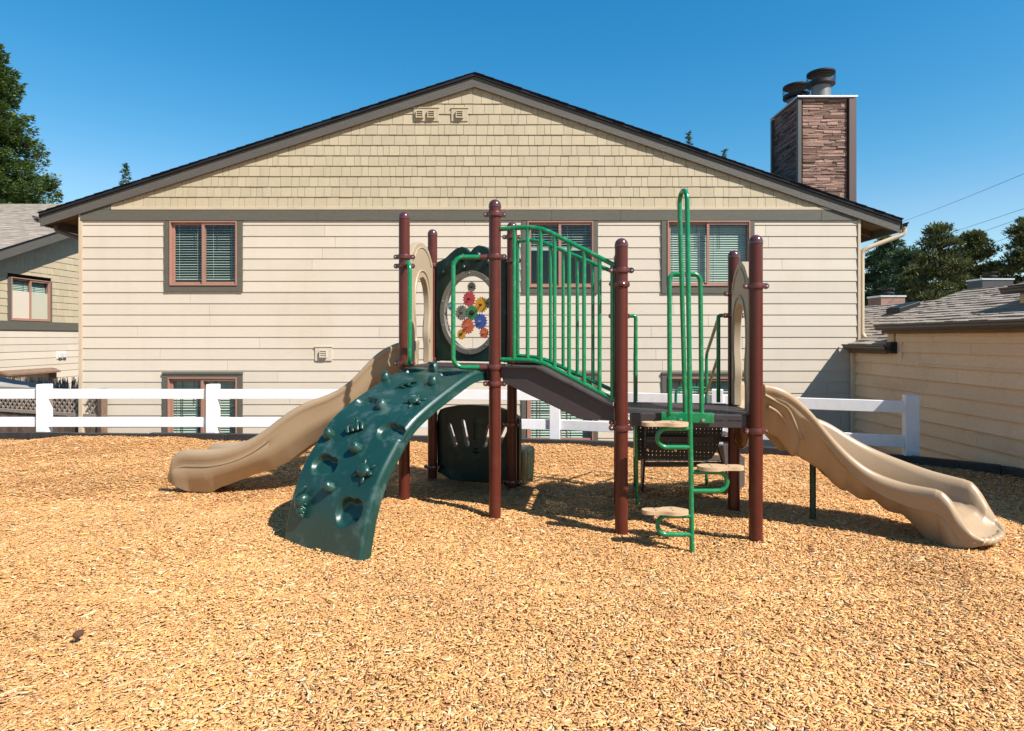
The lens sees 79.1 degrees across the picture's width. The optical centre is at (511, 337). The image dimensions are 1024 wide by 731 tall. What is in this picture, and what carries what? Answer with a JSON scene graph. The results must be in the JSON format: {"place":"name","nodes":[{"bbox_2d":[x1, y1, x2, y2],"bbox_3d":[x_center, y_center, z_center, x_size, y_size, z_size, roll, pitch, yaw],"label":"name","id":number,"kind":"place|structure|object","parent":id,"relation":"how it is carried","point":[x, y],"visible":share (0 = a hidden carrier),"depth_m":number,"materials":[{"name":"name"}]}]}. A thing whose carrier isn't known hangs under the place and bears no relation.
{"place":"outdoors","nodes":[
{"label":"outdoors","id":0,"kind":"place"},
{"bbox_2d":[0,204,77,388],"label":"neighbour house","id":1,"kind":"structure","parent":0,"point":[38,301],"depth_m":15.97,"materials":[{"name":"paint"}]},
{"bbox_2d":[7,276,51,321],"bbox_3d":[-12.477,-0.940,15.570,0.846,1.061,1.420,0,0,0],"label":"window","id":2,"kind":"structure","parent":1,"relation":"in","point":[31,286],"depth_m":15.55,"materials":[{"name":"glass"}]},
{"bbox_2d":[32,67,908,446],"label":"gabled house","id":3,"kind":"structure","parent":0,"point":[268,263],"depth_m":9.85,"materials":[{"name":"paint"}]},
{"bbox_2d":[162,372,242,433],"bbox_3d":[-4.907,1.149,10.237,1.273,1.212,0.846,0,0,0],"label":"window","id":4,"kind":"structure","parent":3,"relation":"in","point":[170,380],"depth_m":9.86,"materials":[{"name":"glass"}]},
{"bbox_2d":[164,221,242,291],"bbox_3d":[-4.892,-1.289,10.237,1.238,1.119,0.846,0,0,0],"label":"window","id":5,"kind":"structure","parent":3,"relation":"in","point":[200,256],"depth_m":9.91,"materials":[{"name":"glass"}]},
{"bbox_2d":[522,221,597,292],"bbox_3d":[0.763,-1.276,10.237,1.204,1.145,0.846,0,0,0],"label":"window","id":6,"kind":"structure","parent":3,"relation":"in","point":[584,233],"depth_m":9.94,"materials":[{"name":"glass"}]},
{"bbox_2d":[522,372,597,439],"bbox_3d":[0.759,1.149,10.237,1.218,1.212,0.846,0,0,0],"label":"window","id":7,"kind":"structure","parent":3,"relation":"in","point":[531,409],"depth_m":9.92,"materials":[{"name":"glass"}]},
{"bbox_2d":[661,372,748,444],"bbox_3d":[3.111,1.149,10.237,1.473,1.212,0.846,0,0,0],"label":"window","id":8,"kind":"structure","parent":3,"relation":"in","point":[676,376],"depth_m":9.83,"materials":[{"name":"glass"}]},
{"bbox_2d":[661,221,754,292],"bbox_3d":[3.109,-1.278,10.237,1.471,1.149,0.846,0,0,0],"label":"window","id":9,"kind":"structure","parent":3,"relation":"in","point":[711,242],"depth_m":9.93,"materials":[{"name":"glass"}]},
{"bbox_2d":[905,174,1022,220],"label":"power line","id":10,"kind":"object","parent":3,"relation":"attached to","point":[968,196],"visible":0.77,"depth_m":23.84,"materials":[{"name":"black metal"}]},
{"bbox_2d":[0,0,1023,305],"label":"sky","id":11,"kind":"structure","parent":0,"point":[151,86],"materials":[{"name":"blue"}]},
{"bbox_2d":[867,288,905,305],"bbox_3d":[13.516,0.087,22.400,0.911,3.746,0.860,0,0,0],"label":"chimney","id":12,"kind":"object","parent":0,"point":[885,298],"visible":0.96,"depth_m":22.00,"materials":[{"name":"brick"}]},
{"bbox_2d":[864,232,1023,285],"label":"power line","id":13,"kind":"object","parent":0,"point":[950,257],"visible":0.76,"depth_m":26.07,"materials":[{"name":"black metal"}]},
{"bbox_2d":[872,209,1021,257],"bbox_3d":[19.951,-4.843,29.100,0.013,2.967,52.653,0,0,20],"label":"power line","id":14,"kind":"object","parent":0,"point":[954,231],"visible":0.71,"depth_m":26.19,"materials":[{"name":"black metal"}]},
{"bbox_2d":[871,217,1023,269],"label":"power line","id":15,"kind":"object","parent":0,"point":[948,243],"visible":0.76,"depth_m":27.12,"materials":[{"name":"black metal"}]},
{"label":"ground","id":16,"kind":"structure","parent":0,"visible":0},
{"bbox_2d":[0,377,56,387],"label":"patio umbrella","id":17,"kind":"object","parent":16,"relation":"on","point":[9,382],"visible":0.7,"depth_m":11.51,"materials":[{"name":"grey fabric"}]},
{"bbox_2d":[0,43,63,203],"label":"conifer tree","id":18,"kind":"object","parent":16,"relation":"on","point":[19,181],"visible":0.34,"depth_m":30.44,"materials":[{"name":"green plant"}]},
{"bbox_2d":[0,377,77,416],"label":"lattice fence","id":19,"kind":"object","parent":16,"relation":"on","point":[64,384],"visible":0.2,"depth_m":12.28,"materials":[{"name":"brown wood"}]},
{"bbox_2d":[0,386,106,432],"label":"lattice fence","id":20,"kind":"object","parent":16,"relation":"on","point":[101,409],"visible":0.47,"depth_m":10.09,"materials":[{"name":"white wood"}]},
{"bbox_2d":[119,163,131,184],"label":"conifer tree","id":21,"kind":"object","parent":16,"relation":"on","point":[126,169],"visible":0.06,"depth_m":59.93,"materials":[{"name":"green plant"}]},
{"bbox_2d":[0,384,919,455],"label":"rail fence","id":22,"kind":"object","parent":16,"relation":"on","point":[213,421],"visible":0.55,"depth_m":9.10,"materials":[{"name":"white plastic"}]},
{"bbox_2d":[0,435,1023,730],"bbox_3d":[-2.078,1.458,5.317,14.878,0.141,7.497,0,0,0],"label":"wood chips","id":23,"kind":"object","parent":16,"relation":"on","point":[190,589],"visible":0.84,"depth_m":3.33,"materials":[{"name":"brown wood"}]},
{"bbox_2d":[0,685,36,695],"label":"stick","id":24,"kind":"object","parent":23,"relation":"on","point":[17,688],"visible":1,"depth_m":2.51,"materials":[{"name":"beige wood"}]},
{"bbox_2d":[72,629,83,638],"bbox_3d":[-2.094,1.430,2.995,0.046,0.038,0.051,0,0,0],"label":"pine cone","id":25,"kind":"object","parent":23,"relation":"on","point":[78,633],"visible":1,"depth_m":2.98,"materials":[{"name":"brown plant"}]},
{"bbox_2d":[115,678,156,687],"bbox_3d":[-1.552,1.420,2.561,0.151,0.015,0.017,0,0,-20],"label":"stick","id":26,"kind":"object","parent":23,"relation":"on","point":[135,680],"visible":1,"depth_m":2.56,"materials":[{"name":"beige wood"}]},
{"bbox_2d":[0,432,1023,478],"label":"playground edging","id":27,"kind":"object","parent":23,"relation":"on","point":[989,468],"visible":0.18,"depth_m":8.39,"materials":[{"name":"black plastic"}]},
{"bbox_2d":[167,188,1005,563],"bbox_3d":[0.073,0.322,5.386,6.807,2.877,2.632,0,0,0],"label":"play structure","id":28,"kind":"object","parent":23,"relation":"on","point":[371,418],"visible":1,"depth_m":4.86,"materials":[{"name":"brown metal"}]},
{"bbox_2d":[854,641,888,647],"bbox_3d":[1.667,1.420,2.878,0.141,0.015,0.017,0,0,23],"label":"stick","id":29,"kind":"object","parent":23,"relation":"on","point":[873,643],"visible":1,"depth_m":2.88,"materials":[{"name":"beige wood"}]},
{"bbox_2d":[685,130,692,145],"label":"conifer tree","id":30,"kind":"object","parent":16,"relation":"on","point":[688,137],"visible":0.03,"depth_m":61.85,"materials":[{"name":"green plant"}]},
{"bbox_2d":[721,148,727,156],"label":"conifer tree","id":31,"kind":"object","parent":16,"relation":"on","point":[724,152],"visible":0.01,"depth_m":61.92,"materials":[{"name":"green plant"}]},
{"bbox_2d":[864,250,885,305],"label":"pine tree","id":32,"kind":"object","parent":16,"relation":"on","point":[869,264],"visible":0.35,"depth_m":51.81,"materials":[{"name":"green plant"}]},
{"bbox_2d":[868,235,900,295],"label":"pine tree","id":33,"kind":"object","parent":16,"relation":"on","point":[879,251],"visible":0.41,"depth_m":49.73,"materials":[{"name":"green plant"}]},
{"bbox_2d":[891,239,906,291],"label":"conifer tree","id":34,"kind":"object","parent":16,"relation":"on","point":[903,243],"visible":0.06,"depth_m":47.98,"materials":[{"name":"green plant"}]},
{"bbox_2d":[881,244,926,299],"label":"pine tree","id":35,"kind":"object","parent":16,"relation":"on","point":[900,253],"visible":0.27,"depth_m":43.84,"materials":[{"name":"green plant"}]},
{"bbox_2d":[891,263,929,302],"bbox_3d":[25.933,-1.438,39.982,3.255,6.897,3.547,0,0,-31],"label":"pine tree","id":36,"kind":"object","parent":16,"relation":"on","point":[906,277],"visible":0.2,"depth_m":39.90,"materials":[{"name":"green plant"}]},
{"bbox_2d":[841,282,1023,468],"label":"building","id":37,"kind":"structure","parent":16,"relation":"on","point":[954,362],"depth_m":7.75,"materials":[{"name":"beige wood"}]},
{"bbox_2d":[966,271,1014,288],"bbox_3d":[18.800,-0.310,24.400,1.257,4.540,0.860,0,0,0],"label":"chimney","id":38,"kind":"object","parent":37,"relation":"on","point":[989,280],"visible":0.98,"depth_m":24.00,"materials":[{"name":"metal"}]},
{"bbox_2d":[905,221,976,301],"bbox_3d":[23.467,-2.262,33.945,3.559,8.545,3.502,0,0,0],"label":"pine tree","id":39,"kind":"object","parent":16,"relation":"on","point":[940,288],"visible":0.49,"depth_m":33.67,"materials":[{"name":"green plant"}]},
{"bbox_2d":[927,237,986,292],"bbox_3d":[26.637,-2.088,36.942,3.529,8.195,3.699,0,0,0],"label":"pine tree","id":40,"kind":"object","parent":16,"relation":"on","point":[970,266],"visible":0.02,"depth_m":36.53,"materials":[{"name":"green plant"}]},
{"bbox_2d":[953,229,999,291],"bbox_3d":[26.084,-2.097,35.073,2.913,8.214,2.866,0,0,43],"label":"pine tree","id":41,"kind":"object","parent":16,"relation":"on","point":[977,241],"visible":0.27,"depth_m":34.55,"materials":[{"name":"green plant"}]},
{"bbox_2d":[980,260,1022,276],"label":"pine tree","id":42,"kind":"object","parent":16,"relation":"on","point":[995,263],"depth_m":38.84,"materials":[{"name":"green plant"}]},
{"bbox_2d":[986,216,1023,284],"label":"pine tree","id":43,"kind":"object","parent":16,"relation":"on","point":[1014,260],"visible":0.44,"depth_m":32.83,"materials":[{"name":"green plant"}]}
]}

